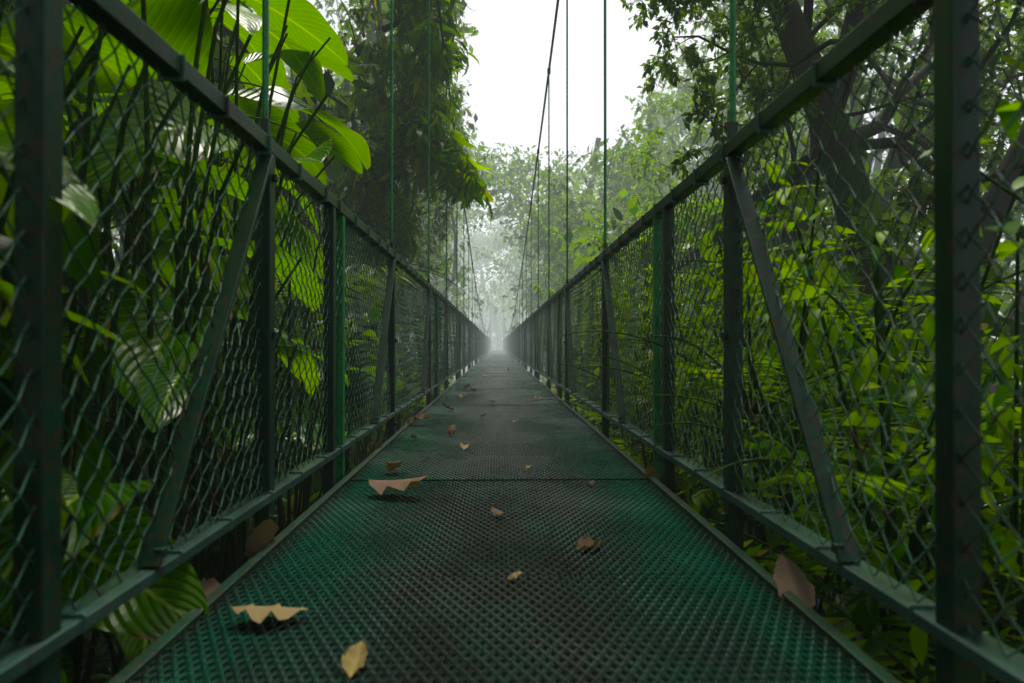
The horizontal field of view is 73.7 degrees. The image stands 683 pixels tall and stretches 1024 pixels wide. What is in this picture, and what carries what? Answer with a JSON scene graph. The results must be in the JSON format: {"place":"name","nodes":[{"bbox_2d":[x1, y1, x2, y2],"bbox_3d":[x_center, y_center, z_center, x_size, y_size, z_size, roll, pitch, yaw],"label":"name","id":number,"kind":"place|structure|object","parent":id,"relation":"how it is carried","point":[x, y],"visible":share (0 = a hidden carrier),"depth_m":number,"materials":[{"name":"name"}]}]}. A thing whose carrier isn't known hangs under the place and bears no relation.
{"place":"outdoors","nodes":[
{"label":"outdoors","id":0,"kind":"place"},
{"bbox_2d":[99,332,1023,671],"bbox_3d":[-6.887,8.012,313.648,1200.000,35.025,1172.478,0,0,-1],"label":"ground","id":1,"kind":"structure","parent":0,"point":[545,370],"depth_m":85.78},
{"bbox_2d":[0,0,419,682],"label":"big plant leaves","id":2,"kind":"object","parent":1,"relation":"on","point":[146,618],"visible":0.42,"depth_m":2.51,"materials":[{"name":"green plant"}]},
{"bbox_2d":[0,0,1023,682],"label":"bridge railing","id":3,"kind":"object","parent":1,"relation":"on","point":[944,620],"visible":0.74,"depth_m":1.35,"materials":[{"name":"green metal"}]},
{"bbox_2d":[260,0,737,339],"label":"suspension cables","id":4,"kind":"object","parent":3,"relation":"on","point":[265,124],"visible":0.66,"depth_m":7.08,"materials":[{"name":"metal"}]},
{"bbox_2d":[130,349,877,682],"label":"bridge deck","id":5,"kind":"structure","parent":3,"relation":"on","point":[409,584],"depth_m":1.68,"materials":[{"name":"green metal"}]},
{"bbox_2d":[481,332,511,354],"bbox_3d":[-1.328,0.253,60.954,1.496,1.035,61.953,0,0,-1],"label":"bridge chain link","id":6,"kind":"object","parent":5,"relation":"on","point":[482,347],"visible":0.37,"depth_m":34.25,"materials":[{"name":"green metal"}]},
{"bbox_2d":[200,368,815,677],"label":"fallen leaves","id":7,"kind":"object","parent":5,"relation":"on","point":[789,575],"visible":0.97,"depth_m":1.66,"materials":[{"name":"brown plant"}]},
{"bbox_2d":[0,0,1023,658],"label":"chain-link fence","id":8,"kind":"object","parent":5,"relation":"on","point":[354,268],"visible":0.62,"depth_m":1.57,"materials":[{"name":"green metal"}]},
{"bbox_2d":[0,0,1023,682],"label":"plant stems","id":9,"kind":"object","parent":1,"relation":"on","point":[232,552],"visible":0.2,"depth_m":2.29,"materials":[{"name":"green plant"}]},
{"bbox_2d":[0,0,1023,682],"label":"dark foliage","id":10,"kind":"object","parent":1,"relation":"on","point":[86,254],"visible":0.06,"depth_m":4.64,"materials":[{"name":"green plant"}]},
{"bbox_2d":[0,0,1023,682],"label":"foliage","id":11,"kind":"object","parent":10,"relation":"attached to","point":[376,174],"visible":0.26,"depth_m":6.43,"materials":[{"name":"green plant"}]},
{"bbox_2d":[5,0,1023,676],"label":"tree trunks","id":12,"kind":"object","parent":1,"relation":"on","point":[801,50],"visible":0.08,"depth_m":7.38,"materials":[{"name":"brown plant"}]},
{"bbox_2d":[102,0,1023,523],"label":"tree","id":13,"kind":"object","parent":1,"relation":"on","point":[518,170],"depth_m":33.57,"materials":[{"name":"green plant"}]},
{"bbox_2d":[286,0,1012,393],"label":"mossy tree","id":14,"kind":"object","parent":1,"relation":"on","point":[460,254],"visible":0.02,"depth_m":31.03,"materials":[{"name":"green plant"}]},
{"bbox_2d":[349,0,1023,682],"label":"bright foliage","id":15,"kind":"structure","parent":1,"relation":"on","point":[459,170],"depth_m":3.30,"materials":[{"name":"green plant"}]},
{"bbox_2d":[112,0,1023,332],"label":"sky","id":16,"kind":"structure","parent":0,"point":[512,44],"materials":[{"name":"white"}]}
]}

